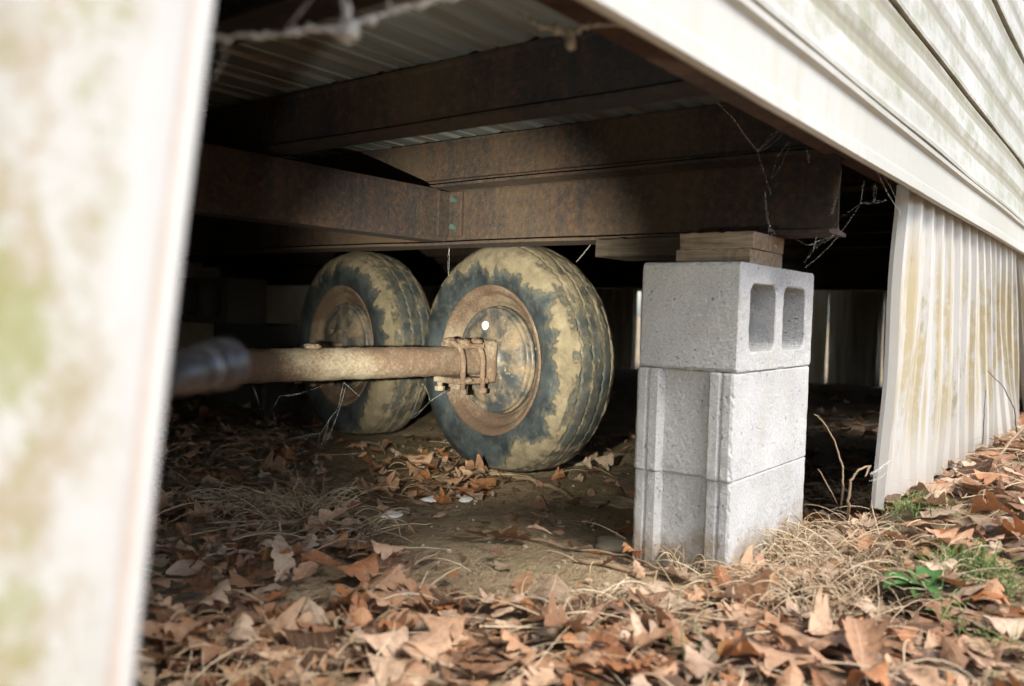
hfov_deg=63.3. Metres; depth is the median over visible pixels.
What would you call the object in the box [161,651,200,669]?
fallen leaf
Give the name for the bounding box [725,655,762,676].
fallen leaf
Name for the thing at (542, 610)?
fallen leaf
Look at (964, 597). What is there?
fallen leaf
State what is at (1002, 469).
fallen leaf
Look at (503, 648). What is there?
fallen leaf
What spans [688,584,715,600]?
fallen leaf
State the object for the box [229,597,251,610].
fallen leaf
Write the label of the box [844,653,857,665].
fallen leaf
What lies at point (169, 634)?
fallen leaf
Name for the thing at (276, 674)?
fallen leaf
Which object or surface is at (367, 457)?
fallen leaf
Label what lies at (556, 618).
fallen leaf
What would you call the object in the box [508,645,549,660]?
fallen leaf
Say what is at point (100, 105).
skirting sheet
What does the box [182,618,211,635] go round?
fallen leaf
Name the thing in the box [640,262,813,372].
concrete block
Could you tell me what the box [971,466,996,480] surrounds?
fallen leaf
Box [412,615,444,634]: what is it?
fallen leaf
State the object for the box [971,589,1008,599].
fallen leaf
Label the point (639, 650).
fallen leaf
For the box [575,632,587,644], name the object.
fallen leaf
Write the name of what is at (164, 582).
fallen leaf
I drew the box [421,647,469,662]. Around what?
fallen leaf
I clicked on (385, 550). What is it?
fallen leaf
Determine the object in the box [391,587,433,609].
fallen leaf
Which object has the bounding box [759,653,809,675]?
fallen leaf
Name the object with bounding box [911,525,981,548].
fallen leaf
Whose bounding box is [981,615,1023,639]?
fallen leaf
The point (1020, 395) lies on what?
skirting sheet
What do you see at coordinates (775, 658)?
fallen leaf
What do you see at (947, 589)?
fallen leaf
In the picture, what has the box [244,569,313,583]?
fallen leaf
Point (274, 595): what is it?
fallen leaf
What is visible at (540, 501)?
fallen leaf
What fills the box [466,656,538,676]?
fallen leaf
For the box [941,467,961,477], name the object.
fallen leaf
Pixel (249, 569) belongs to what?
fallen leaf
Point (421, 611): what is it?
fallen leaf
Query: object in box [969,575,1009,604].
fallen leaf
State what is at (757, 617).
fallen leaf
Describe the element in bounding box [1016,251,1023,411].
skirting sheet
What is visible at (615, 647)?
fallen leaf
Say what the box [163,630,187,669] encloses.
fallen leaf
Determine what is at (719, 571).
fallen leaf
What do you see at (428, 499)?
stone
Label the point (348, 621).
fallen leaf
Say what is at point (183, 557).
fallen leaf
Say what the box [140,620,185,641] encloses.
fallen leaf
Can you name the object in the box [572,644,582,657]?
fallen leaf
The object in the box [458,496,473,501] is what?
stone
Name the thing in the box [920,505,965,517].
fallen leaf
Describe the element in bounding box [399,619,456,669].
fallen leaf
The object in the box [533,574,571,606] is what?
fallen leaf
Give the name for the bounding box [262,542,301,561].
fallen leaf
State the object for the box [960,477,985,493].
fallen leaf
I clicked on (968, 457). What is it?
fallen leaf
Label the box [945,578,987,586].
fallen leaf
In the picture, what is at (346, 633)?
twig
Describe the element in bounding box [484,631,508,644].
fallen leaf
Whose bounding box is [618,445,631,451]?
fallen leaf
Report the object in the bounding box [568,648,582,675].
fallen leaf
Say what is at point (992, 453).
fallen leaf
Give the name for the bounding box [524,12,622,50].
cobweb
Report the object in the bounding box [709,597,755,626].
fallen leaf
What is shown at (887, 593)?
fallen leaf
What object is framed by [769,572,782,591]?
fallen leaf
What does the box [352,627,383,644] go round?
fallen leaf
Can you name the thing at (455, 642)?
fallen leaf
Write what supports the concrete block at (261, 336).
on the concrete block at (269, 396)
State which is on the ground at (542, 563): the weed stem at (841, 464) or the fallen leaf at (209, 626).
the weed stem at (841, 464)
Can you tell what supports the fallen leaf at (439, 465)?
on the ground at (542, 563)
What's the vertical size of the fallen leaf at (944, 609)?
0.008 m
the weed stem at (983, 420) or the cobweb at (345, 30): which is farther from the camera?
the weed stem at (983, 420)
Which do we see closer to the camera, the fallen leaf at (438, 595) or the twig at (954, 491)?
the fallen leaf at (438, 595)
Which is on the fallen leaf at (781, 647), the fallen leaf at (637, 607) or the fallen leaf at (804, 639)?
the fallen leaf at (804, 639)
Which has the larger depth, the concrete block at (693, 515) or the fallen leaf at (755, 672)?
the concrete block at (693, 515)
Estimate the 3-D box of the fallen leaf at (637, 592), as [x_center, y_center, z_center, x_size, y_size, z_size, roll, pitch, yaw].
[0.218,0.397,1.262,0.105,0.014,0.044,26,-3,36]
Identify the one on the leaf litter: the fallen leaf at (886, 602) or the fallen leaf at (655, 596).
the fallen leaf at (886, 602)
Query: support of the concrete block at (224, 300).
on the concrete block at (261, 336)
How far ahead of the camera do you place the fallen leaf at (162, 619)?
1.09 m
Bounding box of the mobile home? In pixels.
[171,0,1023,471]
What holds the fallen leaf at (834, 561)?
on the dry grass at (804, 555)
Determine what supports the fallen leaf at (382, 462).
on the ground at (542, 563)
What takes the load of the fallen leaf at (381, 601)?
on the leaf litter
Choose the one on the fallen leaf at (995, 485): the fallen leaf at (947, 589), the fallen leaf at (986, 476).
the fallen leaf at (986, 476)
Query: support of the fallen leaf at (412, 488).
on the ground at (542, 563)
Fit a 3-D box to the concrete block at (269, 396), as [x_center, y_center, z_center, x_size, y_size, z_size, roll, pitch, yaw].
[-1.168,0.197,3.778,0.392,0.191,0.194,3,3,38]
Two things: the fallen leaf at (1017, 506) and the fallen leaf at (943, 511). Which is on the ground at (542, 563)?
the fallen leaf at (1017, 506)
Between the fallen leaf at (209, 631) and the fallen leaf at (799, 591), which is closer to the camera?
the fallen leaf at (209, 631)
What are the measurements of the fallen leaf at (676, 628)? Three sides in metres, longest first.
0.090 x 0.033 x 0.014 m
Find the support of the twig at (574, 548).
on the ground at (542, 563)
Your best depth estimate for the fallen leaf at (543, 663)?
1.06 m
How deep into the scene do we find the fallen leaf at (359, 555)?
1.48 m
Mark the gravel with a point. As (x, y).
(606, 584)
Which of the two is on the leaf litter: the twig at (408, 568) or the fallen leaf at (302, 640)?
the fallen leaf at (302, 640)
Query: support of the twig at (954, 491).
on the leaf litter
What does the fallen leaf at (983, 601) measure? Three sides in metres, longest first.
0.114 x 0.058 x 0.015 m
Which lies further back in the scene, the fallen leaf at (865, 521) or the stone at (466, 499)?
the stone at (466, 499)
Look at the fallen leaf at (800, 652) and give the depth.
1.07 m
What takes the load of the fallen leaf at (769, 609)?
on the leaf litter
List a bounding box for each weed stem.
[814,414,843,518]
[818,469,838,508]
[845,465,871,524]
[982,390,985,443]
[988,371,1016,432]
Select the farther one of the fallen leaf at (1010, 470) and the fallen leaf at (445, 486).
the fallen leaf at (445, 486)
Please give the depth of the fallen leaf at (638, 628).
1.16 m
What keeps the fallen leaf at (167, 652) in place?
on the leaf litter
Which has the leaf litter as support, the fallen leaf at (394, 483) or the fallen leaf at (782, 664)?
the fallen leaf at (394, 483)
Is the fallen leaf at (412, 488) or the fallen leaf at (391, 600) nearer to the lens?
the fallen leaf at (391, 600)
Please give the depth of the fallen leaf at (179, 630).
1.06 m
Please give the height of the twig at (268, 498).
0.016 m
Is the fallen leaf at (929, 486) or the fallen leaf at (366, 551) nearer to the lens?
the fallen leaf at (366, 551)
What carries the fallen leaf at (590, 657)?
on the fallen leaf at (556, 662)
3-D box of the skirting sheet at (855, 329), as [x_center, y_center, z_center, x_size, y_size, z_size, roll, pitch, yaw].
[2.481,-0.026,6.003,0.384,0.700,0.061,3,3,38]
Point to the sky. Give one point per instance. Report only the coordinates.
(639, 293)
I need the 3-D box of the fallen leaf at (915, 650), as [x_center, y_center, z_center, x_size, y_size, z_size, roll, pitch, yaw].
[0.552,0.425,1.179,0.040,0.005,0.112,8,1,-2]
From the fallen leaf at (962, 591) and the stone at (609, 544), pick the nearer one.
the fallen leaf at (962, 591)
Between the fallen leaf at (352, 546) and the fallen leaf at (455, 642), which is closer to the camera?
the fallen leaf at (455, 642)
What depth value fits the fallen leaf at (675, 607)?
1.27 m
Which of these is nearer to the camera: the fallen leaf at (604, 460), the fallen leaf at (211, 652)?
the fallen leaf at (211, 652)
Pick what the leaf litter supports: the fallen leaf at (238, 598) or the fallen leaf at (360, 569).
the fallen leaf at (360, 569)
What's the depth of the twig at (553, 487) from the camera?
2.15 m
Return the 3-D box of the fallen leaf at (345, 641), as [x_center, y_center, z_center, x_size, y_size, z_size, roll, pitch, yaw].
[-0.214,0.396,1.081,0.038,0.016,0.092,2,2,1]
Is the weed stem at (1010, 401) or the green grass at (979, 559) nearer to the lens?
the green grass at (979, 559)
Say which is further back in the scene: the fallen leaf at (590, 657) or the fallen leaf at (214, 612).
the fallen leaf at (214, 612)
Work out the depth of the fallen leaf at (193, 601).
1.21 m
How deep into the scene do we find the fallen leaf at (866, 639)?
1.09 m
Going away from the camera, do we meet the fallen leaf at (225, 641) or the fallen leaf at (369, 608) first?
the fallen leaf at (225, 641)
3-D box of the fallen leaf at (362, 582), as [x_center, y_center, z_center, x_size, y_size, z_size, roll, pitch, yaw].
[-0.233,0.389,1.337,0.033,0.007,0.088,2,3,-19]
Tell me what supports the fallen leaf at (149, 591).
on the ground at (542, 563)
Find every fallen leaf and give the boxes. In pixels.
[139,614,201,642]
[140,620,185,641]
[141,603,181,620]
[142,636,186,645]
[143,584,163,600]
[143,596,185,611]
[143,654,188,673]
[145,578,185,587]
[147,613,167,623]
[148,639,180,654]
[149,557,168,570]
[153,599,214,619]
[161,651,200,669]
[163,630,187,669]
[164,618,215,643]
[168,620,217,624]
[171,594,221,604]
[174,604,189,621]
[176,537,209,568]
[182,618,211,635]
[183,566,214,593]
[186,575,235,614]
[187,635,258,662]
[189,607,227,614]
[192,628,231,657]
[195,638,239,656]
[199,605,262,636]
[200,623,230,636]
[201,559,230,578]
[201,629,215,641]
[210,589,239,598]
[218,638,253,662]
[222,568,246,576]
[227,613,258,649]
[228,592,270,600]
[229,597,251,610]
[235,593,270,601]
[235,625,272,669]
[244,561,255,576]
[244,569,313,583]
[244,584,283,596]
[256,642,333,666]
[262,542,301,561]
[262,586,302,601]
[263,644,301,685]
[271,522,295,580]
[271,626,343,670]
[293,617,361,633]
[300,597,331,631]
[308,503,359,529]
[312,645,340,671]
[320,542,371,549]
[322,537,356,550]
[323,552,378,581]
[325,597,353,610]
[330,556,405,576]
[332,635,360,658]
[335,601,374,639]
[340,591,404,612]
[342,617,381,634]
[343,614,358,629]
[344,655,368,673]
[345,553,389,557]
[346,591,375,618]
[346,626,407,659]
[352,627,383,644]
[353,546,373,560]
[358,580,377,591]
[360,455,372,460]
[363,585,416,610]
[364,621,390,645]
[367,447,381,451]
[370,539,416,559]
[373,460,385,469]
[373,476,386,482]
[375,470,398,496]
[376,552,397,557]
[377,608,413,631]
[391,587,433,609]
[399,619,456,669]
[405,486,423,491]
[409,613,467,638]
[411,460,439,471]
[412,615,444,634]
[415,598,440,618]
[419,485,445,498]
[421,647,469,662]
[422,653,465,669]
[428,588,464,606]
[431,484,456,487]
[434,459,443,469]
[451,635,485,656]
[462,629,486,657]
[462,631,508,655]
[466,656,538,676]
[470,524,530,539]
[472,655,497,660]
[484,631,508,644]
[487,648,548,669]
[490,646,509,654]
[491,597,528,607]
[502,629,532,652]
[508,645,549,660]
[522,601,548,624]
[533,494,551,514]
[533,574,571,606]
[535,650,566,661]
[538,592,587,632]
[542,656,573,671]
[557,610,595,649]
[563,652,613,680]
[567,645,603,668]
[568,592,602,617]
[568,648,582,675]
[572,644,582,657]
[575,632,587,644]
[582,633,633,676]
[591,626,607,634]
[592,453,613,469]
[597,600,630,619]
[605,598,650,618]
[610,619,681,628]
[616,627,653,658]
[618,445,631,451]
[619,638,649,654]
[620,614,700,651]
[622,627,672,649]
[627,591,679,608]
[628,587,663,609]
[631,581,669,603]
[654,585,714,613]
[659,603,688,647]
[684,623,711,640]
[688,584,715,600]
[701,569,770,607]
[709,578,724,601]
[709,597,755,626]
[712,565,731,587]
[723,600,770,626]
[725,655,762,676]
[730,657,762,662]
[738,657,776,674]
[745,602,770,618]
[746,636,836,669]
[756,622,810,653]
[758,599,785,606]
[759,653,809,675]
[764,619,830,651]
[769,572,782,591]
[773,635,845,658]
[774,585,805,598]
[775,627,808,652]
[779,641,848,673]
[790,621,839,653]
[803,512,830,522]
[818,520,857,530]
[829,552,846,567]
[841,595,909,612]
[842,617,890,685]
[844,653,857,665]
[846,653,913,666]
[851,517,876,532]
[851,652,898,681]
[866,585,911,609]
[873,530,914,544]
[880,611,924,649]
[883,626,921,645]
[888,633,922,656]
[895,519,942,524]
[901,555,931,581]
[904,559,959,578]
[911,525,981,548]
[911,599,954,614]
[917,481,962,495]
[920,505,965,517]
[922,650,948,664]
[930,604,963,629]
[938,576,988,599]
[939,557,959,596]
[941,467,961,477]
[943,607,971,614]
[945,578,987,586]
[947,458,993,474]
[947,588,982,603]
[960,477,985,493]
[965,454,986,458]
[966,594,1011,608]
[966,646,993,669]
[969,451,1003,455]
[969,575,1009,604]
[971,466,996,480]
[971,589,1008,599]
[974,469,1016,483]
[979,482,1011,487]
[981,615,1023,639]
[992,442,1014,446]
[992,456,1007,465]
[992,487,1014,498]
[993,453,1015,461]
[994,459,1014,479]
[1001,502,1023,511]
[1004,467,1023,476]
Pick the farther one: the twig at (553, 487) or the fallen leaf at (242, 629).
the twig at (553, 487)
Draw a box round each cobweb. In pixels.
[210,0,456,82]
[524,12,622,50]
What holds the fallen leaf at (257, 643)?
on the leaf litter
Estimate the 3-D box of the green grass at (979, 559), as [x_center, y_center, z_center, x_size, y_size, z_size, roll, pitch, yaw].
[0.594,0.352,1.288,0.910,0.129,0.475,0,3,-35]
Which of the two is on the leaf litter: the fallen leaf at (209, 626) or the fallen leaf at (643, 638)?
the fallen leaf at (209, 626)
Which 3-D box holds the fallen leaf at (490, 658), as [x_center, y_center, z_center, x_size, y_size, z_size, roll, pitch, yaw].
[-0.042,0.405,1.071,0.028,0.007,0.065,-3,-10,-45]
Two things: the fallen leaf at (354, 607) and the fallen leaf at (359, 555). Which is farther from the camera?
the fallen leaf at (359, 555)
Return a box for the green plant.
[877,565,959,598]
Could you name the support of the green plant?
on the dry grass at (804, 555)
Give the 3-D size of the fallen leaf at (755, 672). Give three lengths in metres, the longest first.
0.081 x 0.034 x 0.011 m
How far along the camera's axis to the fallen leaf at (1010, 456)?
2.08 m
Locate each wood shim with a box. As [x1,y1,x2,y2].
[595,237,680,260]
[676,248,781,267]
[680,231,783,254]
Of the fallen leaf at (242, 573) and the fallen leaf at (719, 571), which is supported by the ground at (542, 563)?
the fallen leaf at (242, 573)
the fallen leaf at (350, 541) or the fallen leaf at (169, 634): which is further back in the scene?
the fallen leaf at (350, 541)
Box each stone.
[323,432,332,438]
[379,510,402,517]
[420,495,450,503]
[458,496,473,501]
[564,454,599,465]
[594,535,632,551]
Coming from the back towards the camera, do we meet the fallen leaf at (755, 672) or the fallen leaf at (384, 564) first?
the fallen leaf at (384, 564)
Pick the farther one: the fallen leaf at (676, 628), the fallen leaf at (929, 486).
the fallen leaf at (929, 486)
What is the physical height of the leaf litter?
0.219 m
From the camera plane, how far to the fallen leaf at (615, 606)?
1.23 m
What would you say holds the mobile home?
on the ground at (542, 563)
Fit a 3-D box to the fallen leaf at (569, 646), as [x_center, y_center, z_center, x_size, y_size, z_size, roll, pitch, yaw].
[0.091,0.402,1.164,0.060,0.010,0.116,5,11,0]
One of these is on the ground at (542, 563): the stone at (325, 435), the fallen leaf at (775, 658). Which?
the stone at (325, 435)
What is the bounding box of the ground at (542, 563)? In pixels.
[134,317,1023,685]
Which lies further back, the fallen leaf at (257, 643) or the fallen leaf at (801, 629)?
the fallen leaf at (801, 629)
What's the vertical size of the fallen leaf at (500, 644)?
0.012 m
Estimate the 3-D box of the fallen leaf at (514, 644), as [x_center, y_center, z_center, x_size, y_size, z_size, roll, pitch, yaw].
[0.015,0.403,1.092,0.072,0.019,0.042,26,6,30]
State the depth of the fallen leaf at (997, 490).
1.61 m
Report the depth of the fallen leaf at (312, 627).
1.07 m
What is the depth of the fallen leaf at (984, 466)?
1.77 m
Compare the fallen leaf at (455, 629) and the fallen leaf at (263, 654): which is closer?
the fallen leaf at (263, 654)
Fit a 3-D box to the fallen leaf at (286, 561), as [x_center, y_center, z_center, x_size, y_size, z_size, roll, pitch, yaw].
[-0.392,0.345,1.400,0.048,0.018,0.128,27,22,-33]
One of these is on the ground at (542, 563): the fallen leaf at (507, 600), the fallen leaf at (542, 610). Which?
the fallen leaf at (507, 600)
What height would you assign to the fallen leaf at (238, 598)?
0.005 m
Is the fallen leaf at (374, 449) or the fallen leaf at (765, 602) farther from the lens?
the fallen leaf at (374, 449)
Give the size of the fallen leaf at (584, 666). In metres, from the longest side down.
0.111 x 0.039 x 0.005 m
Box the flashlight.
[166,338,249,396]
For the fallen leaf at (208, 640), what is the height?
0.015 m
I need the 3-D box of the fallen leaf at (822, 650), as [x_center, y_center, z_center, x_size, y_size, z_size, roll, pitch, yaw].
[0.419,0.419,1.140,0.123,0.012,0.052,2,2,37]
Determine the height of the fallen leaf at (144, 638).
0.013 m
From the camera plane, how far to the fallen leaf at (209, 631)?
1.08 m
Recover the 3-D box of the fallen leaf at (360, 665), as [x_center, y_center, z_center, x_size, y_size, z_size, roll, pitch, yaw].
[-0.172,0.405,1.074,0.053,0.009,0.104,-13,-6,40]
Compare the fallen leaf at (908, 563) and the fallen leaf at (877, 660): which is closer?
the fallen leaf at (877, 660)
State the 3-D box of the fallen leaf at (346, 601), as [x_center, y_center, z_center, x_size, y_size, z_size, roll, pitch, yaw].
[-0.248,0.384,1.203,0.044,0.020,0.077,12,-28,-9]
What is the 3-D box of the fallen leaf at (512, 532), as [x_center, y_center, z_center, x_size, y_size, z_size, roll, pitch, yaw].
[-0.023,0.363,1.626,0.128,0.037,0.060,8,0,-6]
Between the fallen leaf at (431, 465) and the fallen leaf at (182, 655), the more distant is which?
the fallen leaf at (431, 465)
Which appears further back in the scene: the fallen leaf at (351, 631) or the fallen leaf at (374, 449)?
the fallen leaf at (374, 449)
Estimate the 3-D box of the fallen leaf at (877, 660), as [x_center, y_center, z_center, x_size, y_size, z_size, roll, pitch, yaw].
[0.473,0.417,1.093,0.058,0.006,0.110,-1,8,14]
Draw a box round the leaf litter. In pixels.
[134,379,1023,685]
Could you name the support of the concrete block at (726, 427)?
on the concrete block at (693, 515)
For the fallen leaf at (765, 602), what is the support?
on the leaf litter
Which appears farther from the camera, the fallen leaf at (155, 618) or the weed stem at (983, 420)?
the weed stem at (983, 420)
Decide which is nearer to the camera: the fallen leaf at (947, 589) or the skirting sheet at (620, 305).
the fallen leaf at (947, 589)
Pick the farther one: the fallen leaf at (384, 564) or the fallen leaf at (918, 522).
the fallen leaf at (918, 522)
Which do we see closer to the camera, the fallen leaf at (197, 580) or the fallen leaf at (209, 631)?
the fallen leaf at (209, 631)
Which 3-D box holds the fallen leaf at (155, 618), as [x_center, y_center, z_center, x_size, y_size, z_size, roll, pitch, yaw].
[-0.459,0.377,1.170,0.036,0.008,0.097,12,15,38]
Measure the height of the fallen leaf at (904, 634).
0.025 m
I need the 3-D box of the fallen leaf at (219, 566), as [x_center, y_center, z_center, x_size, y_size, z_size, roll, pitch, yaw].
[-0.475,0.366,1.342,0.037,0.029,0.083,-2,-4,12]
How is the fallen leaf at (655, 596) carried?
on the ground at (542, 563)
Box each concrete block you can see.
[176,277,266,323]
[212,382,298,410]
[213,323,298,348]
[632,457,804,578]
[634,366,808,482]
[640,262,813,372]
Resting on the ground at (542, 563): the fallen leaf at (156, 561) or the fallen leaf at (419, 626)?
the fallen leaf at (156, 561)
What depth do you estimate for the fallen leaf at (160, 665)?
1.01 m
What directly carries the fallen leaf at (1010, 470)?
on the ground at (542, 563)
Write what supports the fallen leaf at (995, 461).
on the leaf litter
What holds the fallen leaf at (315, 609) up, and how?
on the leaf litter
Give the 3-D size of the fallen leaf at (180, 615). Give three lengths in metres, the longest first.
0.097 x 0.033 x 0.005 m
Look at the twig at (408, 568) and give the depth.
1.42 m
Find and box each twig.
[157,497,358,513]
[301,603,360,651]
[357,548,442,598]
[486,469,630,508]
[528,538,669,573]
[575,557,677,576]
[951,426,1023,494]
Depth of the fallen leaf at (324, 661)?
1.03 m
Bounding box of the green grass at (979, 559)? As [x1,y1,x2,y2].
[650,485,1023,659]
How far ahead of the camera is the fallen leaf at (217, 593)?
1.18 m
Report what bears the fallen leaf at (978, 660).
on the leaf litter
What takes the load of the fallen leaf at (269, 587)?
on the ground at (542, 563)
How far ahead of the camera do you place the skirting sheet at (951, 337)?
2.04 m
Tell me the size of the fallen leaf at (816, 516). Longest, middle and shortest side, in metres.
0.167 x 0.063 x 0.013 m
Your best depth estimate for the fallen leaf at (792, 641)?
1.08 m
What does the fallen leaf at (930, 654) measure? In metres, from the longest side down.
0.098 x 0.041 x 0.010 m
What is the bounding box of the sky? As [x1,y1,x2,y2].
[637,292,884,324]
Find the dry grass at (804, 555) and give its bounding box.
[138,422,1023,685]
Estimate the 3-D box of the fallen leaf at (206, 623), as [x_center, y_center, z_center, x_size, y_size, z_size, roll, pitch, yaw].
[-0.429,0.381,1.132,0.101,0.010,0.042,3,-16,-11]
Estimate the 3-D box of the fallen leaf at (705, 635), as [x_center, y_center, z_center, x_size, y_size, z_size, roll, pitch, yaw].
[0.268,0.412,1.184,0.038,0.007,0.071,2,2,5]
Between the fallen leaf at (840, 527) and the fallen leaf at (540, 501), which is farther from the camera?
the fallen leaf at (540, 501)
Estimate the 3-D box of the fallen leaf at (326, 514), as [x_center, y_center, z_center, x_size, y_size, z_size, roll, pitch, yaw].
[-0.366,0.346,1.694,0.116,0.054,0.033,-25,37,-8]
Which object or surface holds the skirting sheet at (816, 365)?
attached to the mobile home
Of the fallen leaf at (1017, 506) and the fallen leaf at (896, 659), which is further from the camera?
the fallen leaf at (1017, 506)
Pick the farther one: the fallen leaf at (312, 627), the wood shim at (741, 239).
the wood shim at (741, 239)
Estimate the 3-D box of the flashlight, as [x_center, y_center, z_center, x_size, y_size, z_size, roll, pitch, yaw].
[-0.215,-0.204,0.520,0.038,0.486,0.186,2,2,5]
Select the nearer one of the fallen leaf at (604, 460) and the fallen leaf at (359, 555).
the fallen leaf at (359, 555)
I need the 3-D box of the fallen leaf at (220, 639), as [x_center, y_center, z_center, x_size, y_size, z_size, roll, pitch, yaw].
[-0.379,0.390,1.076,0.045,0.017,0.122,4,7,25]
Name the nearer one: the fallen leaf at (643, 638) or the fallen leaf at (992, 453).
the fallen leaf at (643, 638)
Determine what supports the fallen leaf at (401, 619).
on the leaf litter
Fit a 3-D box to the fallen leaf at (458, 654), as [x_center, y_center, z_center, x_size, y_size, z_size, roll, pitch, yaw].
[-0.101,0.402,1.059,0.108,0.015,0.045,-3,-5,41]
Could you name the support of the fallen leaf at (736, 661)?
on the fallen leaf at (748, 671)
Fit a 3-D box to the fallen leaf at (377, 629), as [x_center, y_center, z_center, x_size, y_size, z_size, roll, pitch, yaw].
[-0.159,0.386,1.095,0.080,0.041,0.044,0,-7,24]
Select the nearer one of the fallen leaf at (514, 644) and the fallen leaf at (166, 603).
the fallen leaf at (514, 644)
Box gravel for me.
[174,424,633,594]
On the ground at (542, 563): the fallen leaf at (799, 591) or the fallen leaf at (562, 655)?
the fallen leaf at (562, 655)
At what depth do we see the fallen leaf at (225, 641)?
1.06 m
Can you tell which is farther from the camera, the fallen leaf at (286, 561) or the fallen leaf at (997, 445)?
the fallen leaf at (997, 445)
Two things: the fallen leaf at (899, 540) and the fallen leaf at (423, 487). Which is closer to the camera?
the fallen leaf at (899, 540)
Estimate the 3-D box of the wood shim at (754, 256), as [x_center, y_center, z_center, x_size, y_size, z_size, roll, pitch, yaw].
[0.415,-0.158,1.581,0.145,0.031,0.165,3,3,38]
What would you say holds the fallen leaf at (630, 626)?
on the dry grass at (804, 555)
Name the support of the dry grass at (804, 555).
on the ground at (542, 563)
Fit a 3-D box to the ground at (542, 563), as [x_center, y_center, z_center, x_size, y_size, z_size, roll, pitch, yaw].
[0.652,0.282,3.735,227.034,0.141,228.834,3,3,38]
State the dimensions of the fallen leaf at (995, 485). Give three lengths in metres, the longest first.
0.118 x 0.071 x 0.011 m
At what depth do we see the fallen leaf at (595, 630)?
1.18 m
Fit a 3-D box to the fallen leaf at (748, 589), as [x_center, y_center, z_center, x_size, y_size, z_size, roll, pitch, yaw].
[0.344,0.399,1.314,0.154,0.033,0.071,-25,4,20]
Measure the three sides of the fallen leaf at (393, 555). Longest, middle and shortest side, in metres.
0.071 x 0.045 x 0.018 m
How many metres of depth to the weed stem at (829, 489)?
1.57 m
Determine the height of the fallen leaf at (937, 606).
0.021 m
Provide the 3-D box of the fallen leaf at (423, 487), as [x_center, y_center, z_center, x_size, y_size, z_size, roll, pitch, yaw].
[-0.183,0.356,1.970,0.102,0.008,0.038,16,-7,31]
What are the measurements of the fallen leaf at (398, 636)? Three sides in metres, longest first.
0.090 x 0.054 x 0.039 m
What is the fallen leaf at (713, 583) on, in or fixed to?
on the leaf litter
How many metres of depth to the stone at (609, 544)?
1.65 m
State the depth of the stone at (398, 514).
1.82 m
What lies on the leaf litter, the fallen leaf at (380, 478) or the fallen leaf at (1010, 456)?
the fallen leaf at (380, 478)
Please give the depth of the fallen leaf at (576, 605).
1.28 m
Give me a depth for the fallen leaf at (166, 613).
1.14 m
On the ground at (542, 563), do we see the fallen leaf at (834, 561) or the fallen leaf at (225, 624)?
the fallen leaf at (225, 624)
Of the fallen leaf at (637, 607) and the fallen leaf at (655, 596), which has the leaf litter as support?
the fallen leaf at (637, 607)
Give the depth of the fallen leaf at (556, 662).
1.08 m
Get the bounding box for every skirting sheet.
[0,0,214,685]
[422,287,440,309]
[595,288,637,368]
[640,289,828,382]
[827,291,884,386]
[870,185,1018,509]
[883,291,1021,397]
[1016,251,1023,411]
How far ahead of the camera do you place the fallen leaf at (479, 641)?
1.11 m
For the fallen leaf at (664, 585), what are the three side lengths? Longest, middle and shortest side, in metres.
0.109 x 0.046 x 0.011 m
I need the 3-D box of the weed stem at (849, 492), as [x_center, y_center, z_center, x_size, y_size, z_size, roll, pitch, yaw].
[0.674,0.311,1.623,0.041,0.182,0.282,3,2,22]
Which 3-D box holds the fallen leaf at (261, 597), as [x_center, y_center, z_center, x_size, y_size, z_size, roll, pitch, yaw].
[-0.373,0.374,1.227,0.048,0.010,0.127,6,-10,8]
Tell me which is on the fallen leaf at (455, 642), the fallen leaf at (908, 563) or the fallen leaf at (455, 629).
the fallen leaf at (455, 629)
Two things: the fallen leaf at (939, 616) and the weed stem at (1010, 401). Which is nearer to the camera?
the fallen leaf at (939, 616)
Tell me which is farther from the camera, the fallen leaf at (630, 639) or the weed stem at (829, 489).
the weed stem at (829, 489)
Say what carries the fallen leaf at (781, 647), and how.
on the leaf litter
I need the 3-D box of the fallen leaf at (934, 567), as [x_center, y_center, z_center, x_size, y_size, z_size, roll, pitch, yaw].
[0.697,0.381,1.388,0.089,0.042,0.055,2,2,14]
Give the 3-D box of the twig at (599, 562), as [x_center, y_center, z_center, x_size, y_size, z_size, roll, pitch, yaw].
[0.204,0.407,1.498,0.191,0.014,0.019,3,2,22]

